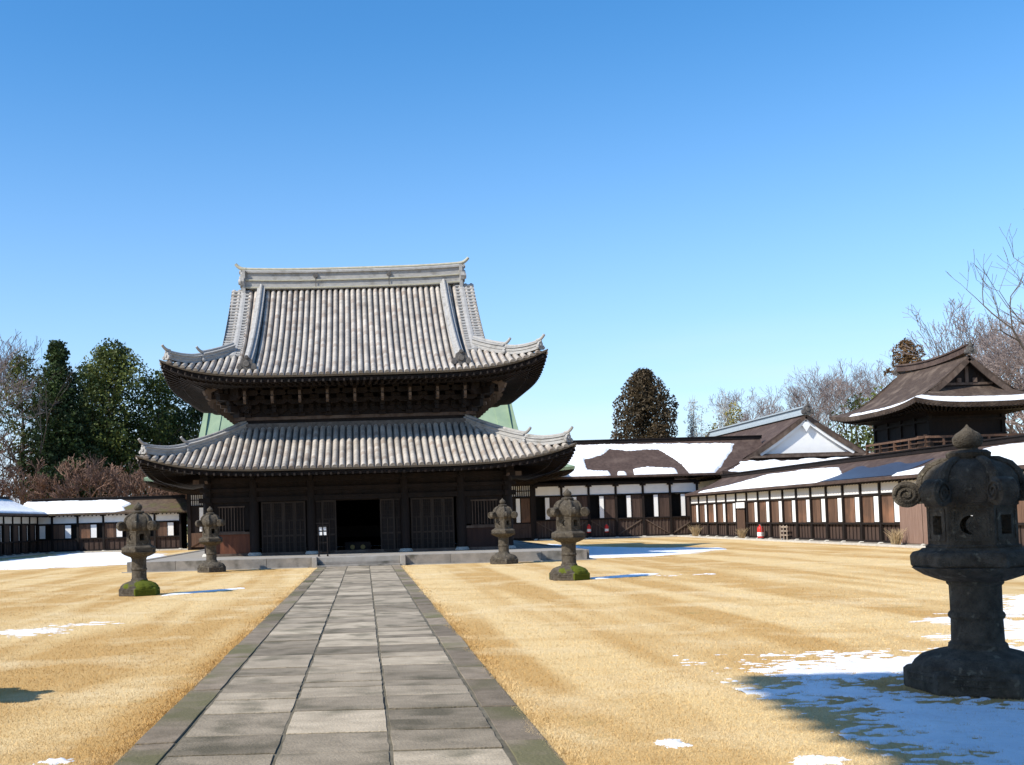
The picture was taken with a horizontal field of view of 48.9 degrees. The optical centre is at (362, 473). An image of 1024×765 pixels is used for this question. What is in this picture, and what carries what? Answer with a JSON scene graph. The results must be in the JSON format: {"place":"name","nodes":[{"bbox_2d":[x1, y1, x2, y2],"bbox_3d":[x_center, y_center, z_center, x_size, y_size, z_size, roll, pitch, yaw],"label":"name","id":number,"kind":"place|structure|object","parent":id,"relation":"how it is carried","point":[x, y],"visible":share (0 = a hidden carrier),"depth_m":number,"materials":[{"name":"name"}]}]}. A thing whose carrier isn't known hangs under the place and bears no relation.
{"place":"outdoors","nodes":[
{"label":"outdoors","id":0,"kind":"place"},
{"bbox_2d":[0,496,47,556],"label":"corridor building","id":1,"kind":"structure","parent":0,"point":[18,533],"depth_m":76.38,"materials":[{"name":"wood"}]},
{"bbox_2d":[0,499,46,513],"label":"snow","id":2,"kind":"structure","parent":1,"relation":"on","point":[8,506],"depth_m":77.30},
{"bbox_2d":[122,540,595,572],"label":"stone terrace","id":3,"kind":"structure","parent":0,"point":[522,551],"depth_m":41.50,"materials":[{"name":"stone"}]},
{"bbox_2d":[316,523,328,555],"bbox_3d":[-1.550,2.545,42.832,0.480,1.280,0.320,-2,-3,0],"label":"standing lamp","id":4,"kind":"object","parent":3,"relation":"on","point":[322,528],"visible":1,"depth_m":42.80,"materials":[{"name":"brown wood"}]},
{"bbox_2d":[135,257,576,556],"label":"temple hall","id":5,"kind":"structure","parent":3,"relation":"on","point":[353,404],"depth_m":46.61,"materials":[{"name":"brown wood"}]},
{"bbox_2d":[261,502,272,552],"bbox_3d":[-4.007,2.277,46.350,0.462,2.180,0.060,-2,-3,0],"label":"door panel","id":6,"kind":"structure","parent":5,"relation":"in","point":[266,507],"depth_m":46.33,"materials":[{"name":"brown wood"}]},
{"bbox_2d":[272,502,283,552],"bbox_3d":[-3.544,2.265,46.385,0.462,2.180,0.060,-2,-3,0],"label":"door panel","id":7,"kind":"structure","parent":5,"relation":"in","point":[277,507],"depth_m":46.37,"materials":[{"name":"brown wood"}]},
{"bbox_2d":[283,501,294,551],"bbox_3d":[-3.082,2.252,46.385,0.462,2.180,0.060,-2,-3,0],"label":"door panel","id":8,"kind":"structure","parent":5,"relation":"in","point":[288,506],"depth_m":46.37,"materials":[{"name":"brown wood"}]},
{"bbox_2d":[294,501,305,551],"bbox_3d":[-2.620,2.238,46.350,0.462,2.180,0.060,-2,-3,0],"label":"door panel","id":9,"kind":"structure","parent":5,"relation":"in","point":[299,506],"depth_m":46.33,"materials":[{"name":"brown wood"}]},
{"bbox_2d":[316,500,321,550],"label":"door panel","id":10,"kind":"structure","parent":5,"relation":"in","point":[318,503],"depth_m":46.30,"materials":[{"name":"brown wood"}]},
{"bbox_2d":[321,500,336,552],"bbox_3d":[-1.411,2.199,46.229,0.620,2.180,0.060,-1,-3,-14],"label":"door panel","id":11,"kind":"structure","parent":5,"relation":"in","point":[328,507],"depth_m":46.23,"materials":[{"name":"brown wood"}]},
{"bbox_2d":[380,498,395,550],"bbox_3d":[1.034,2.130,46.228,0.620,2.180,0.060,-2,-3,14],"label":"door panel","id":12,"kind":"structure","parent":5,"relation":"in","point":[387,506],"depth_m":46.22,"materials":[{"name":"brown wood"}]},
{"bbox_2d":[394,498,400,548],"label":"door panel","id":13,"kind":"structure","parent":5,"relation":"in","point":[397,500],"depth_m":46.29,"materials":[{"name":"brown wood"}]},
{"bbox_2d":[410,498,422,548],"bbox_3d":[2.235,2.102,46.350,0.450,2.180,0.060,-2,-3,0],"label":"door panel","id":14,"kind":"structure","parent":5,"relation":"in","point":[416,512],"depth_m":46.33,"materials":[{"name":"brown wood"}]},
{"bbox_2d":[421,497,432,547],"bbox_3d":[2.684,2.091,46.385,0.450,2.180,0.060,-2,-3,0],"label":"door panel","id":15,"kind":"structure","parent":5,"relation":"in","point":[426,503],"depth_m":46.37,"materials":[{"name":"brown wood"}]},
{"bbox_2d":[432,497,443,547],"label":"door panel","id":16,"kind":"structure","parent":5,"relation":"in","point":[437,502],"depth_m":46.37,"materials":[{"name":"brown wood"}]},
{"bbox_2d":[443,497,454,547],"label":"door panel","id":17,"kind":"structure","parent":5,"relation":"in","point":[448,502],"depth_m":46.33,"materials":[{"name":"brown wood"}]},
{"bbox_2d":[345,541,370,549],"bbox_3d":[-0.223,3.118,47.397,1.100,0.460,0.525,-2,-3,0],"label":"offering box","id":18,"kind":"object","parent":3,"relation":"on","point":[357,545],"visible":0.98,"depth_m":47.16,"materials":[{"name":"brown wood"}]},
{"bbox_2d":[144,403,574,549],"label":"hall","id":19,"kind":"structure","parent":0,"point":[522,498],"depth_m":78.91,"materials":[{"name":"green metal"}]},
{"bbox_2d":[190,494,203,505],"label":"lattice window","id":20,"kind":"structure","parent":19,"relation":"in","point":[194,498],"depth_m":78.93,"materials":[{"name":"white paper"}]},
{"bbox_2d":[516,499,520,522],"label":"paper window","id":21,"kind":"structure","parent":19,"relation":"in","point":[518,519],"depth_m":78.90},
{"bbox_2d":[511,485,529,496],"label":"lattice window","id":22,"kind":"structure","parent":19,"relation":"in","point":[521,490],"depth_m":78.93,"materials":[{"name":"white paper"}]},
{"bbox_2d":[0,534,1023,764],"bbox_3d":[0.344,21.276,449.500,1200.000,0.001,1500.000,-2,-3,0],"label":"lawn","id":23,"kind":"structure","parent":0,"point":[1013,587],"depth_m":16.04,"materials":[{"name":"plant"}]},
{"bbox_2d":[0,448,27,483],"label":"bare tree","id":24,"kind":"object","parent":23,"relation":"on","point":[15,470],"visible":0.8,"depth_m":92.94,"materials":[{"name":"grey plant"}]},
{"bbox_2d":[0,471,34,504],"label":"bare bush","id":25,"kind":"object","parent":23,"relation":"on","point":[3,485],"visible":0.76,"depth_m":89.00,"materials":[{"name":"brown plant"}]},
{"bbox_2d":[0,553,45,558],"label":"stone kerb","id":26,"kind":"structure","parent":23,"relation":"on","point":[22,555],"depth_m":73.96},
{"bbox_2d":[0,349,55,504],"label":"tree","id":27,"kind":"object","parent":23,"relation":"on","point":[19,407],"visible":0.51,"depth_m":97.73,"materials":[{"name":"brown plant"}]},
{"bbox_2d":[0,431,57,495],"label":"bare tree","id":28,"kind":"object","parent":23,"relation":"on","point":[8,452],"visible":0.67,"depth_m":95.07,"materials":[{"name":"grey plant"}]},
{"bbox_2d":[0,332,60,451],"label":"bare tree","id":29,"kind":"object","parent":23,"relation":"on","point":[4,363],"visible":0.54,"depth_m":96.71,"materials":[{"name":"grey plant"}]},
{"bbox_2d":[0,357,82,503],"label":"bare tree","id":30,"kind":"object","parent":23,"relation":"on","point":[41,446],"visible":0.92,"depth_m":94.11,"materials":[{"name":"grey plant"}]},
{"bbox_2d":[0,457,86,504],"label":"bare bush","id":31,"kind":"object","parent":23,"relation":"on","point":[39,489],"visible":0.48,"depth_m":91.28,"materials":[{"name":"brown plant"}]},
{"bbox_2d":[7,339,113,502],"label":"conifer tree","id":32,"kind":"object","parent":23,"relation":"on","point":[57,356],"visible":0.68,"depth_m":95.70,"materials":[{"name":"green plant"}]},
{"bbox_2d":[0,622,121,637],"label":"snow","id":33,"kind":"structure","parent":23,"relation":"on","point":[25,633],"depth_m":18.33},
{"bbox_2d":[0,552,161,569],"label":"snow","id":34,"kind":"structure","parent":23,"relation":"on","point":[67,560],"depth_m":58.34,"materials":[{"name":"snow"}]},
{"bbox_2d":[29,453,135,498],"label":"bare bush","id":35,"kind":"object","parent":23,"relation":"on","point":[65,469],"visible":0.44,"depth_m":92.21,"materials":[{"name":"brown plant"}]},
{"bbox_2d":[46,452,146,497],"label":"bare bush","id":36,"kind":"object","parent":23,"relation":"on","point":[102,475],"visible":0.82,"depth_m":89.42,"materials":[{"name":"brown plant"}]},
{"bbox_2d":[68,364,135,497],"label":"evergreen tree","id":37,"kind":"object","parent":23,"relation":"on","point":[93,405],"visible":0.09,"depth_m":102.39,"materials":[{"name":"green plant"}]},
{"bbox_2d":[31,495,186,553],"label":"corridor building","id":38,"kind":"structure","parent":23,"relation":"on","point":[71,532],"depth_m":80.95,"materials":[{"name":"wood"}]},
{"bbox_2d":[39,525,45,538],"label":"paper window","id":39,"kind":"structure","parent":38,"relation":"in","point":[42,529],"depth_m":80.90,"materials":[{"name":"white paper"}]},
{"bbox_2d":[64,525,71,538],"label":"paper window","id":40,"kind":"structure","parent":38,"relation":"in","point":[68,528],"depth_m":80.90,"materials":[{"name":"white paper"}]},
{"bbox_2d":[24,499,130,513],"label":"snow","id":41,"kind":"structure","parent":38,"relation":"on","point":[75,506],"depth_m":81.69,"materials":[{"name":"snow"}]},
{"bbox_2d":[90,524,96,537],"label":"paper window","id":42,"kind":"structure","parent":38,"relation":"in","point":[93,528],"depth_m":80.90,"materials":[{"name":"white paper"}]},
{"bbox_2d":[167,522,173,535],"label":"paper window","id":43,"kind":"structure","parent":38,"relation":"in","point":[170,526],"depth_m":80.90,"materials":[{"name":"white paper"}]},
{"bbox_2d":[48,549,187,553],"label":"stone kerb","id":44,"kind":"structure","parent":23,"relation":"on","point":[108,551],"depth_m":79.65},
{"bbox_2d":[58,338,179,496],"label":"evergreen tree","id":45,"kind":"object","parent":23,"relation":"on","point":[113,363],"visible":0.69,"depth_m":99.19,"materials":[{"name":"green plant"}]},
{"bbox_2d":[116,502,159,596],"bbox_3d":[-5.549,1.865,27.452,0.999,2.338,1.087,-2,-3,0],"label":"stone lantern","id":46,"kind":"object","parent":23,"relation":"on","point":[137,525],"visible":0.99,"depth_m":27.22,"materials":[{"name":"stone"}]},
{"bbox_2d":[123,457,178,495],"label":"bare bush","id":47,"kind":"object","parent":23,"relation":"on","point":[154,489],"visible":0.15,"depth_m":92.02,"materials":[{"name":"brown plant"}]},
{"bbox_2d":[118,467,186,499],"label":"bare bush","id":48,"kind":"object","parent":23,"relation":"on","point":[138,477],"visible":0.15,"depth_m":89.50,"materials":[{"name":"brown plant"}]},
{"bbox_2d":[115,369,199,495],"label":"evergreen tree","id":49,"kind":"object","parent":23,"relation":"on","point":[159,378],"visible":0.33,"depth_m":102.50,"materials":[{"name":"green plant"}]},
{"bbox_2d":[127,402,200,495],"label":"evergreen tree","id":50,"kind":"object","parent":23,"relation":"on","point":[166,426],"visible":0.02,"depth_m":109.40,"materials":[{"name":"green plant"}]},
{"bbox_2d":[164,401,203,494],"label":"evergreen tree","id":51,"kind":"object","parent":23,"relation":"on","point":[197,415],"visible":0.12,"depth_m":104.46,"materials":[{"name":"green plant"}]},
{"bbox_2d":[162,587,244,595],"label":"snow","id":52,"kind":"structure","parent":23,"relation":"on","point":[202,591],"depth_m":27.93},
{"bbox_2d":[195,507,225,572],"bbox_3d":[-5.504,2.383,40.142,1.030,2.410,1.121,-2,-3,3],"label":"stone lantern","id":53,"kind":"object","parent":23,"relation":"on","point":[210,522],"visible":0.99,"depth_m":39.90,"materials":[{"name":"stone"}]},
{"bbox_2d":[114,565,566,764],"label":"stone path","id":54,"kind":"structure","parent":23,"relation":"on","point":[361,665],"depth_m":10.38,"materials":[{"name":"stone"}]},
{"bbox_2d":[32,739,852,764],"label":"snow","id":55,"kind":"structure","parent":23,"relation":"on","point":[803,760],"depth_m":7.35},
{"bbox_2d":[488,498,517,563],"bbox_3d":[5.087,2.091,40.241,1.030,2.410,1.121,-1,-3,-2],"label":"stone lantern","id":56,"kind":"object","parent":23,"relation":"on","point":[503,514],"visible":1,"depth_m":40.00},
{"bbox_2d":[546,489,589,580],"bbox_3d":[5.360,1.591,28.953,1.030,2.410,1.121,-1,-3,-4],"label":"stone lantern","id":57,"kind":"object","parent":23,"relation":"on","point":[567,511],"visible":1,"depth_m":28.71,"materials":[{"name":"stone"}]},
{"bbox_2d":[539,535,688,540],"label":"stone kerb","id":58,"kind":"structure","parent":23,"relation":"on","point":[623,537],"depth_m":77.66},
{"bbox_2d":[590,573,656,578],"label":"snow","id":59,"kind":"structure","parent":23,"relation":"on","point":[628,575],"depth_m":29.68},
{"bbox_2d":[548,544,726,557],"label":"snow","id":60,"kind":"structure","parent":23,"relation":"on","point":[605,552],"depth_m":48.49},
{"bbox_2d":[610,367,678,438],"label":"cedar tree","id":61,"kind":"object","parent":23,"relation":"on","point":[645,392],"visible":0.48,"depth_m":109.14,"materials":[{"name":"green plant"}]},
{"bbox_2d":[533,435,767,540],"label":"corridor building","id":62,"kind":"structure","parent":23,"relation":"on","point":[629,504],"depth_m":79.00,"materials":[{"name":"wood"}]},
{"bbox_2d":[544,497,550,519],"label":"paper window","id":63,"kind":"structure","parent":62,"relation":"in","point":[546,500],"depth_m":78.93,"materials":[{"name":"white paper"}]},
{"bbox_2d":[598,496,604,517],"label":"paper window","id":64,"kind":"structure","parent":62,"relation":"in","point":[601,498],"depth_m":78.93,"materials":[{"name":"white paper"}]},
{"bbox_2d":[626,495,631,517],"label":"paper window","id":65,"kind":"structure","parent":62,"relation":"in","point":[628,498],"depth_m":78.91,"materials":[{"name":"white paper"}]},
{"bbox_2d":[562,443,733,476],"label":"snow","id":66,"kind":"structure","parent":62,"relation":"on","point":[701,458],"depth_m":80.62,"materials":[{"name":"snow"}]},
{"bbox_2d":[653,494,658,516],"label":"paper window","id":67,"kind":"structure","parent":62,"relation":"in","point":[655,497],"depth_m":78.93,"materials":[{"name":"white paper"}]},
{"bbox_2d":[680,494,685,515],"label":"paper window","id":68,"kind":"structure","parent":62,"relation":"in","point":[682,498],"depth_m":78.93,"materials":[{"name":"white paper"}]},
{"bbox_2d":[688,525,702,535],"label":"dry shrub","id":69,"kind":"object","parent":23,"relation":"on","point":[694,531],"visible":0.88,"depth_m":74.26,"materials":[{"name":"plant"}]},
{"bbox_2d":[683,395,708,436],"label":"bare tree","id":70,"kind":"object","parent":23,"relation":"on","point":[693,431],"visible":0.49,"depth_m":110.03,"materials":[{"name":"plant"}]},
{"bbox_2d":[712,391,731,428],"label":"bare tree","id":71,"kind":"object","parent":23,"relation":"on","point":[720,425],"visible":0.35,"depth_m":110.21,"materials":[{"name":"plant"}]},
{"bbox_2d":[724,402,743,425],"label":"yellow bush","id":72,"kind":"object","parent":23,"relation":"on","point":[731,421],"visible":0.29,"depth_m":108.29,"materials":[{"name":"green plant"}]},
{"bbox_2d":[757,524,763,537],"bbox_3d":[22.594,3.268,63.083,0.362,0.775,0.377,-4,-3,42],"label":"fire extinguisher","id":73,"kind":"object","parent":23,"relation":"on","point":[760,531],"visible":1,"depth_m":62.95,"materials":[{"name":"red paint"}]},
{"bbox_2d":[707,387,842,434],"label":"bare tree","id":74,"kind":"object","parent":23,"relation":"on","point":[765,402],"visible":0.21,"depth_m":123.86,"materials":[{"name":"grey plant"}]},
{"bbox_2d":[780,525,787,539],"bbox_3d":[22.688,3.194,59.790,0.080,0.830,1.000,-2,-3,0],"label":"notice rack","id":75,"kind":"object","parent":23,"relation":"on","point":[783,530],"visible":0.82,"depth_m":59.76,"materials":[{"name":"brown wood"}]},
{"bbox_2d":[677,536,925,547],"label":"stone kerb","id":76,"kind":"structure","parent":23,"relation":"on","point":[867,544],"depth_m":53.66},
{"bbox_2d":[739,361,866,434],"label":"bare tree","id":77,"kind":"object","parent":23,"relation":"on","point":[823,390],"visible":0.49,"depth_m":115.14,"materials":[{"name":"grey plant"}]},
{"bbox_2d":[673,645,1023,764],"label":"snow","id":78,"kind":"structure","parent":23,"relation":"on","point":[1007,743],"depth_m":8.90,"materials":[{"name":"snow"}]},
{"bbox_2d":[829,393,873,451],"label":"evergreen tree","id":79,"kind":"object","parent":23,"relation":"on","point":[856,440],"visible":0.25,"depth_m":112.04,"materials":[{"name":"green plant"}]},
{"bbox_2d":[684,434,1023,546],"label":"corridor building","id":80,"kind":"structure","parent":23,"relation":"on","point":[853,502],"depth_m":54.64,"materials":[{"name":"wood"}]},
{"bbox_2d":[737,510,745,535],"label":"door","id":81,"kind":"structure","parent":80,"relation":"in","point":[740,513],"depth_m":67.07,"materials":[{"name":"brown wood"}]},
{"bbox_2d":[778,500,781,521],"bbox_3d":[22.922,2.072,60.830,0.070,1.210,0.540,-2,-3,0],"label":"paper window","id":82,"kind":"structure","parent":80,"relation":"in","point":[779,502],"depth_m":60.88,"materials":[{"name":"white paper"}]},
{"bbox_2d":[791,500,795,521],"bbox_3d":[22.919,1.989,58.931,0.070,1.210,0.540,-2,-3,0],"label":"paper window","id":83,"kind":"structure","parent":80,"relation":"in","point":[792,501],"depth_m":58.99,"materials":[{"name":"white paper"}]},
{"bbox_2d":[805,499,809,521],"bbox_3d":[22.917,1.906,57.033,0.070,1.210,0.540,-2,-3,0],"label":"paper window","id":84,"kind":"structure","parent":80,"relation":"in","point":[807,501],"depth_m":57.10,"materials":[{"name":"white paper"}]},
{"bbox_2d":[821,498,825,521],"bbox_3d":[22.915,1.823,55.135,0.070,1.210,0.540,-2,-3,0],"label":"paper window","id":85,"kind":"structure","parent":80,"relation":"in","point":[823,517],"depth_m":55.17,"materials":[{"name":"white paper"}]},
{"bbox_2d":[837,497,841,521],"bbox_3d":[22.913,1.740,53.237,0.070,1.210,0.540,-2,-3,0],"label":"paper window","id":86,"kind":"structure","parent":80,"relation":"in","point":[839,507],"depth_m":53.29,"materials":[{"name":"white paper"}]},
{"bbox_2d":[854,496,859,522],"bbox_3d":[22.910,1.658,51.339,0.070,1.210,0.540,-2,-3,0],"label":"paper window","id":87,"kind":"structure","parent":80,"relation":"in","point":[856,499],"depth_m":51.38,"materials":[{"name":"white paper"}]},
{"bbox_2d":[873,495,878,522],"bbox_3d":[22.908,1.575,49.440,0.070,1.210,0.540,-2,-3,0],"label":"paper window","id":88,"kind":"structure","parent":80,"relation":"in","point":[875,498],"depth_m":49.50,"materials":[{"name":"white paper"}]},
{"bbox_2d":[893,500,899,522],"bbox_3d":[22.906,1.492,47.542,0.070,1.210,0.540,-2,-3,0],"label":"paper window","id":89,"kind":"structure","parent":80,"relation":"in","point":[896,507],"depth_m":47.60,"materials":[{"name":"white paper"}]},
{"bbox_2d":[791,348,940,451],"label":"bare tree","id":90,"kind":"object","parent":23,"relation":"on","point":[868,389],"visible":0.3,"depth_m":115.57,"materials":[{"name":"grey plant"}]},
{"bbox_2d":[855,386,882,451],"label":"evergreen tree","id":91,"kind":"object","parent":23,"relation":"on","point":[869,427],"visible":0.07,"depth_m":88.45,"materials":[{"name":"green plant"}]},
{"bbox_2d":[883,528,906,544],"bbox_3d":[22.369,2.657,46.480,1.182,0.809,0.929,0,-3,-36],"label":"dry shrub","id":92,"kind":"object","parent":23,"relation":"on","point":[895,539],"visible":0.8,"depth_m":46.41,"materials":[{"name":"plant"}]},
{"bbox_2d":[881,337,925,386],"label":"pruned tree","id":93,"kind":"object","parent":23,"relation":"on","point":[906,358],"visible":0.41,"depth_m":90.18,"materials":[{"name":"brown plant"}]},
{"bbox_2d":[892,425,1023,699],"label":"stone lantern","id":94,"kind":"object","parent":23,"relation":"on","point":[975,561],"visible":1,"depth_m":9.76,"materials":[{"name":"stone"}]},
{"bbox_2d":[893,293,1023,431],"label":"bare tree","id":95,"kind":"object","parent":23,"relation":"on","point":[979,333],"visible":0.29,"depth_m":88.51,"materials":[{"name":"brown plant"}]},
{"bbox_2d":[916,308,1017,384],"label":"bare tree","id":96,"kind":"object","parent":23,"relation":"on","point":[951,347],"visible":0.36,"depth_m":89.21,"materials":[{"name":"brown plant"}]},
{"bbox_2d":[911,594,1023,646],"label":"snow","id":97,"kind":"structure","parent":23,"relation":"on","point":[1018,601],"depth_m":15.76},
{"bbox_2d":[932,305,1023,417],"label":"bare tree","id":98,"kind":"object","parent":23,"relation":"on","point":[1020,316],"visible":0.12,"depth_m":97.19,"materials":[{"name":"brown plant"}]},
{"bbox_2d":[947,224,1023,349],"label":"bare tree","id":99,"kind":"object","parent":23,"relation":"on","point":[1011,326],"visible":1,"depth_m":72.70,"materials":[{"name":"brown plant"}]},
{"bbox_2d":[978,345,1016,387],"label":"bare tree","id":100,"kind":"object","parent":23,"relation":"on","point":[997,370],"visible":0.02,"depth_m":94.84,"materials":[{"name":"brown plant"}]},
{"bbox_2d":[974,314,1023,427],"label":"bare tree","id":101,"kind":"object","parent":23,"relation":"on","point":[998,341],"visible":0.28,"depth_m":83.33,"materials":[{"name":"brown plant"}]},
{"bbox_2d":[976,343,1023,433],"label":"bare tree","id":102,"kind":"object","parent":23,"relation":"on","point":[1008,371],"visible":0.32,"depth_m":83.59,"materials":[{"name":"brown plant"}]},
{"bbox_2d":[0,0,1023,503],"label":"sky","id":103,"kind":"structure","parent":0,"point":[707,197],"materials":[{"name":"blue"}]},
{"bbox_2d":[699,467,841,492],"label":"snow","id":104,"kind":"structure","parent":0,"point":[803,476],"depth_m":61.80,"materials":[{"name":"snow"}]},
{"bbox_2d":[681,398,873,493],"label":"gabled hall","id":105,"kind":"structure","parent":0,"point":[798,433],"depth_m":80.43,"materials":[{"name":"white"}]},
{"bbox_2d":[728,457,847,471],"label":"snow","id":106,"kind":"structure","parent":105,"relation":"on","point":[749,465],"depth_m":79.05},
{"bbox_2d":[830,338,1023,454],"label":"tower hall","id":107,"kind":"structure","parent":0,"point":[914,422],"depth_m":56.43,"materials":[{"name":"brown wood"}]},
{"bbox_2d":[849,397,913,416],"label":"snow","id":108,"kind":"structure","parent":107,"relation":"on","point":[866,412],"depth_m":58.97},
{"bbox_2d":[915,394,1023,400],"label":"snow","id":109,"kind":"structure","parent":107,"relation":"on","point":[982,398],"depth_m":54.67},
{"bbox_2d":[892,443,1023,475],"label":"snow","id":110,"kind":"structure","parent":0,"point":[1014,453],"depth_m":41.63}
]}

